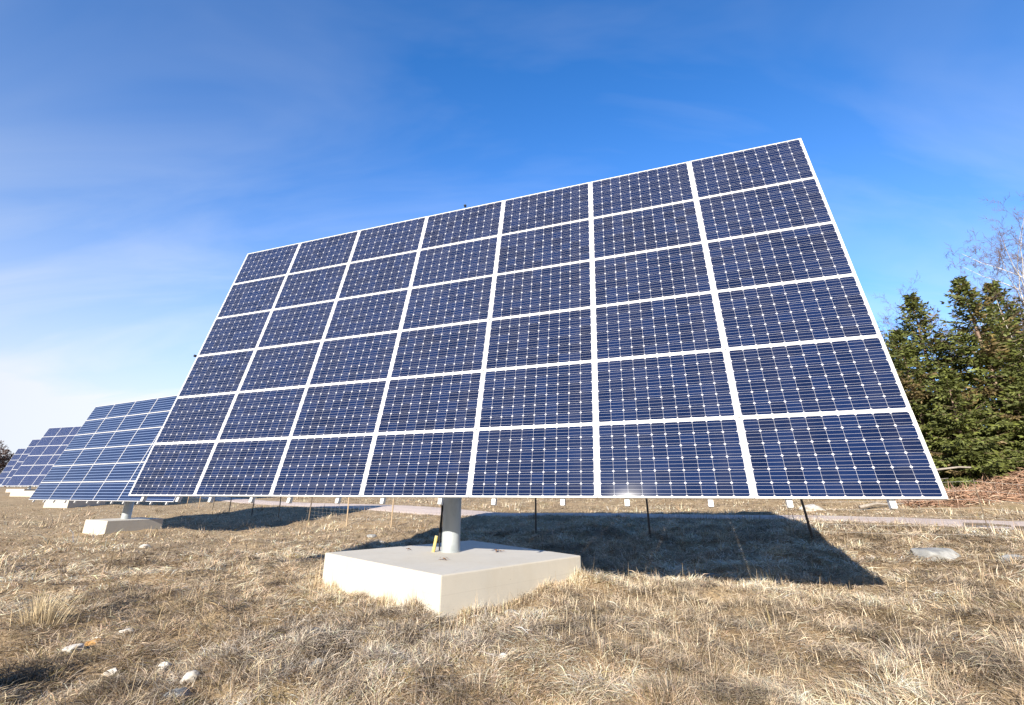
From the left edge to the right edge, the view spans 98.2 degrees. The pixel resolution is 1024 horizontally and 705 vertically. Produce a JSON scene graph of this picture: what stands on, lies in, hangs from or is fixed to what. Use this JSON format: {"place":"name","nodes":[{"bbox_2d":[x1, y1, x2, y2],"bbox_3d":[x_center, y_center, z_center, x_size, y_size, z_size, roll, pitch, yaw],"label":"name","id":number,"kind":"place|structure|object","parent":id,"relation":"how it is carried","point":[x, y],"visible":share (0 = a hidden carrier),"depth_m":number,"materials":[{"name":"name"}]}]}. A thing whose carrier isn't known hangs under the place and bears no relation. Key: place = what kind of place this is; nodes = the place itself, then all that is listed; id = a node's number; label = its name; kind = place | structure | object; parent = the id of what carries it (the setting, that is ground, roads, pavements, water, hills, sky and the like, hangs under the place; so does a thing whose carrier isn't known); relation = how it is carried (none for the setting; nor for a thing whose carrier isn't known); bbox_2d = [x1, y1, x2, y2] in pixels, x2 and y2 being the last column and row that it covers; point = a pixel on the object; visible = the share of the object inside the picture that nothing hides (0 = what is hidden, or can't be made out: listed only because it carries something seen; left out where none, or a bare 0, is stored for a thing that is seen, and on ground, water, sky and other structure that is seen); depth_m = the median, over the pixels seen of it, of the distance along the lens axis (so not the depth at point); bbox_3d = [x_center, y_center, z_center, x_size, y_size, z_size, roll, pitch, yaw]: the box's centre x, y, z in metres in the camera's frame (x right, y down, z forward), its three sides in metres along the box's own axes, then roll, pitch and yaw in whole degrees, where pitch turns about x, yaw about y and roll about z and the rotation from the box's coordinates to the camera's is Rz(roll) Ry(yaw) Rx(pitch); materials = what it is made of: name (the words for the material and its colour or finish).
{"place":"outdoors","nodes":[
{"label":"outdoors","id":0,"kind":"place"},
{"bbox_2d":[0,486,1023,704],"bbox_3d":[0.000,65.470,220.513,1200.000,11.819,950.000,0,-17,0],"label":"ground","id":1,"kind":"structure","parent":0,"point":[7,501],"depth_m":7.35,"materials":[{"name":"beige plant"}]},
{"bbox_2d":[0,445,10,466],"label":"bare tree","id":2,"kind":"object","parent":1,"relation":"on","point":[4,453],"visible":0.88,"depth_m":101.78,"materials":[{"name":"plant"}]},
{"bbox_2d":[0,440,10,470],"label":"bare tree","id":3,"kind":"object","parent":1,"relation":"on","point":[2,451],"visible":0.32,"depth_m":108.95,"materials":[{"name":"plant"}]},
{"bbox_2d":[0,453,13,486],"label":"bare tree","id":4,"kind":"object","parent":1,"relation":"on","point":[2,467],"visible":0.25,"depth_m":102.05,"materials":[{"name":"brown plant"}]},
{"bbox_2d":[6,489,35,491],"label":"foundation block","id":5,"kind":"structure","parent":1,"relation":"on","point":[8,490],"depth_m":62.66,"materials":[{"name":"concrete"}]},
{"bbox_2d":[0,448,30,488],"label":"solar tracker","id":6,"kind":"object","parent":5,"relation":"on","point":[10,465],"visible":0.1,"depth_m":65.49,"materials":[{"name":"blue"}]},
{"bbox_2d":[10,491,33,496],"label":"foundation block","id":7,"kind":"structure","parent":1,"relation":"on","point":[22,493],"depth_m":47.05,"materials":[{"name":"concrete"}]},
{"bbox_2d":[1,439,39,486],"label":"solar tracker","id":8,"kind":"object","parent":7,"relation":"on","point":[28,450],"visible":0.15,"depth_m":50.44,"materials":[{"name":"blue"}]},
{"bbox_2d":[62,643,83,652],"bbox_3d":[-4.627,3.125,4.673,0.166,0.087,0.133,5,-21,-22],"label":"stone","id":9,"kind":"object","parent":1,"relation":"on","point":[73,646],"visible":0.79,"depth_m":4.66,"materials":[{"name":"stone"}]},
{"bbox_2d":[43,500,105,507],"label":"foundation block","id":10,"kind":"structure","parent":1,"relation":"on","point":[58,504],"depth_m":35.70,"materials":[{"name":"concrete"}]},
{"bbox_2d":[5,426,81,486],"bbox_3d":[-36.337,9.144,37.299,13.328,6.281,1.883,-5,-18,16],"label":"solar tracker","id":11,"kind":"object","parent":10,"relation":"on","point":[38,463],"visible":0.3,"depth_m":38.53,"materials":[{"name":"blue"}]},
{"bbox_2d":[84,638,101,645],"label":"stone","id":12,"kind":"object","parent":1,"relation":"on","point":[90,642],"visible":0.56,"depth_m":4.86,"materials":[{"name":"stone"}]},
{"bbox_2d":[101,668,117,677],"bbox_3d":[-3.737,2.987,4.128,0.156,0.081,0.092,-10,-11,3],"label":"stone","id":13,"kind":"object","parent":1,"relation":"on","point":[112,672],"visible":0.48,"depth_m":4.11,"materials":[{"name":"stone"}]},
{"bbox_2d":[82,517,163,535],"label":"foundation block","id":14,"kind":"structure","parent":1,"relation":"on","point":[114,524],"depth_m":18.48,"materials":[{"name":"concrete"}]},
{"bbox_2d":[29,395,177,518],"bbox_3d":[-16.921,4.529,19.508,10.942,5.387,1.643,-8,-19,23],"label":"solar tracker","id":15,"kind":"object","parent":14,"relation":"on","point":[104,454],"visible":0.75,"depth_m":19.94,"materials":[{"name":"blue"}]},
{"bbox_2d":[119,628,133,635],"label":"stone","id":16,"kind":"object","parent":1,"relation":"on","point":[129,630],"visible":0.34,"depth_m":5.12,"materials":[{"name":"stone"}]},
{"bbox_2d":[156,661,170,672],"bbox_3d":[-3.336,3.025,4.255,0.112,0.106,0.088,16,-24,-41],"label":"stone","id":17,"kind":"object","parent":1,"relation":"on","point":[165,664],"visible":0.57,"depth_m":4.24,"materials":[{"name":"stone"}]},
{"bbox_2d":[160,687,190,701],"bbox_3d":[-2.664,2.719,3.519,0.141,0.082,0.191,-42,-45,65],"label":"stone","id":18,"kind":"object","parent":1,"relation":"on","point":[182,689],"visible":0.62,"depth_m":3.52,"materials":[{"name":"grey stone"}]},
{"bbox_2d":[180,670,200,683],"bbox_3d":[-2.725,2.763,3.756,0.141,0.116,0.098,3,-12,-23],"label":"stone","id":19,"kind":"object","parent":1,"relation":"on","point":[188,675],"visible":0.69,"depth_m":3.73,"materials":[{"name":"stone"}]},
{"bbox_2d":[309,658,323,668],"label":"stone","id":20,"kind":"object","parent":1,"relation":"on","point":[321,659],"visible":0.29,"depth_m":3.84,"materials":[{"name":"grey stone"}]},
{"bbox_2d":[257,630,389,645],"bbox_3d":[-1.856,2.874,4.487,1.320,0.090,0.070,3,-18,-9],"label":"fallen stalk","id":21,"kind":"object","parent":1,"relation":"on","point":[312,633],"visible":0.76,"depth_m":4.50,"materials":[{"name":"beige plant"}]},
{"bbox_2d":[367,534,376,537],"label":"stone","id":22,"kind":"object","parent":1,"relation":"on","point":[371,535],"visible":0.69,"depth_m":16.05,"materials":[{"name":"grey stone"}]},
{"bbox_2d":[322,540,580,622],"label":"foundation block","id":23,"kind":"structure","parent":1,"relation":"on","point":[470,573],"depth_m":6.24,"materials":[{"name":"concrete"}]},
{"bbox_2d":[128,138,947,552],"bbox_3d":[-1.127,-0.067,7.915,12.387,6.894,1.634,-6,-18,17],"label":"solar tracker","id":24,"kind":"object","parent":23,"relation":"on","point":[712,316],"visible":0.99,"depth_m":7.07,"materials":[{"name":"blue"}]},
{"bbox_2d":[498,653,508,660],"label":"stone","id":25,"kind":"object","parent":1,"relation":"on","point":[500,654],"visible":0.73,"depth_m":3.79,"materials":[{"name":"stone"}]},
{"bbox_2d":[186,479,1020,542],"bbox_3d":[-7.683,7.246,20.733,48.078,1.924,1.959,-13,-22,36],"label":"wire fence","id":26,"kind":"object","parent":1,"relation":"on","point":[805,516],"visible":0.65,"depth_m":12.26,"materials":[{"name":"grey metal"}]},
{"bbox_2d":[799,504,825,511],"bbox_3d":[12.168,6.380,17.918,1.075,0.484,0.720,7,-26,-10],"label":"stone","id":27,"kind":"object","parent":1,"relation":"on","point":[810,507],"visible":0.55,"depth_m":17.68,"materials":[{"name":"stone"}]},
{"bbox_2d":[859,502,907,508],"bbox_3d":[14.195,5.839,16.943,2.014,0.239,0.120,2,-17,-5],"label":"dead branch","id":28,"kind":"object","parent":1,"relation":"on","point":[869,505],"visible":0.83,"depth_m":16.88,"materials":[{"name":"grey wood"}]},
{"bbox_2d":[877,325,908,376],"bbox_3d":[25.145,3.548,28.757,8.668,12.690,7.716,0,-17,1],"label":"spruce tree","id":29,"kind":"object","parent":1,"relation":"on","point":[887,347],"depth_m":29.99,"materials":[{"name":"green plant"}]},
{"bbox_2d":[877,270,967,409],"bbox_3d":[23.939,1.550,25.444,4.638,11.928,7.269,-16,-23,41],"label":"birch tree","id":30,"kind":"object","parent":1,"relation":"on","point":[891,327],"visible":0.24,"depth_m":26.17,"materials":[{"name":"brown plant"}]},
{"bbox_2d":[910,548,960,561],"bbox_3d":[7.505,3.616,7.802,0.718,0.328,0.452,-6,-18,18],"label":"stone","id":31,"kind":"object","parent":1,"relation":"on","point":[946,553],"visible":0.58,"depth_m":7.75,"materials":[{"name":"grey stone"}]},
{"bbox_2d":[884,291,1022,478],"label":"spruce tree","id":32,"kind":"object","parent":1,"relation":"on","point":[911,301],"visible":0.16,"depth_m":24.59,"materials":[{"name":"green plant"}]},
{"bbox_2d":[885,328,1023,487],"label":"spruce tree","id":33,"kind":"object","parent":1,"relation":"on","point":[919,383],"visible":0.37,"depth_m":22.16,"materials":[{"name":"green plant"}]},
{"bbox_2d":[895,482,1023,508],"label":"brushwood heap","id":34,"kind":"object","parent":1,"relation":"on","point":[968,497],"visible":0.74,"depth_m":16.62,"materials":[{"name":"wood"}]},
{"bbox_2d":[914,275,1023,476],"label":"spruce tree","id":35,"kind":"object","parent":1,"relation":"on","point":[997,351],"visible":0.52,"depth_m":21.93,"materials":[{"name":"green plant"}]},
{"bbox_2d":[918,365,1023,489],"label":"spruce tree","id":36,"kind":"object","parent":1,"relation":"on","point":[979,447],"visible":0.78,"depth_m":19.62,"materials":[{"name":"green plant"}]},
{"bbox_2d":[924,303,1023,399],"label":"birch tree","id":37,"kind":"object","parent":1,"relation":"on","point":[957,325],"visible":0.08,"depth_m":31.36,"materials":[{"name":"brown plant"}]},
{"bbox_2d":[944,192,1023,369],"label":"birch tree","id":38,"kind":"object","parent":1,"relation":"on","point":[1009,257],"visible":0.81,"depth_m":23.30,"materials":[{"name":"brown plant"}]},
{"bbox_2d":[946,205,1023,368],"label":"birch tree","id":39,"kind":"object","parent":1,"relation":"on","point":[1000,262],"visible":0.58,"depth_m":26.02,"materials":[{"name":"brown plant"}]},
{"bbox_2d":[954,467,1023,500],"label":"brushwood heap","id":40,"kind":"object","parent":1,"relation":"on","point":[1015,478],"visible":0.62,"depth_m":17.71,"materials":[{"name":"wood"}]},
{"bbox_2d":[937,466,1015,470],"bbox_3d":[19.500,4.921,18.800,3.207,0.217,0.090,-2,-18,8],"label":"dead branch","id":41,"kind":"object","parent":40,"relation":"on","point":[938,469],"visible":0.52,"depth_m":18.87,"materials":[{"name":"grey wood"}]},
{"bbox_2d":[967,280,1023,411],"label":"spruce tree","id":42,"kind":"object","parent":1,"relation":"on","point":[991,288],"visible":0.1,"depth_m":24.25,"materials":[{"name":"green plant"}]},
{"bbox_2d":[987,370,1023,477],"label":"spruce tree","id":43,"kind":"object","parent":1,"relation":"on","point":[1011,379],"visible":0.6,"depth_m":19.95,"materials":[{"name":"green plant"}]},
{"bbox_2d":[1000,554,1021,562],"bbox_3d":[8.538,3.567,7.533,0.439,0.231,0.342,4,-14,-29],"label":"stone","id":44,"kind":"object","parent":1,"relation":"on","point":[1007,556],"visible":0.3,"depth_m":7.58,"materials":[{"name":"grey stone"}]},
{"bbox_2d":[0,0,1023,486],"label":"sky","id":45,"kind":"structure","parent":0,"point":[148,148],"materials":[{"name":"blue"}]},
{"bbox_2d":[195,496,1023,529],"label":"gravel road","id":46,"kind":"structure","parent":0,"point":[421,509],"depth_m":17.93,"materials":[{"name":"grey gravel"}]},
{"bbox_2d":[963,522,1010,526],"bbox_3d":[12.261,4.454,11.460,0.866,0.091,0.109,-11,-21,32],"label":"fallen branch","id":47,"kind":"object","parent":46,"relation":"on","point":[977,524],"visible":0.69,"depth_m":11.50,"materials":[{"name":"brown wood"}]}
]}

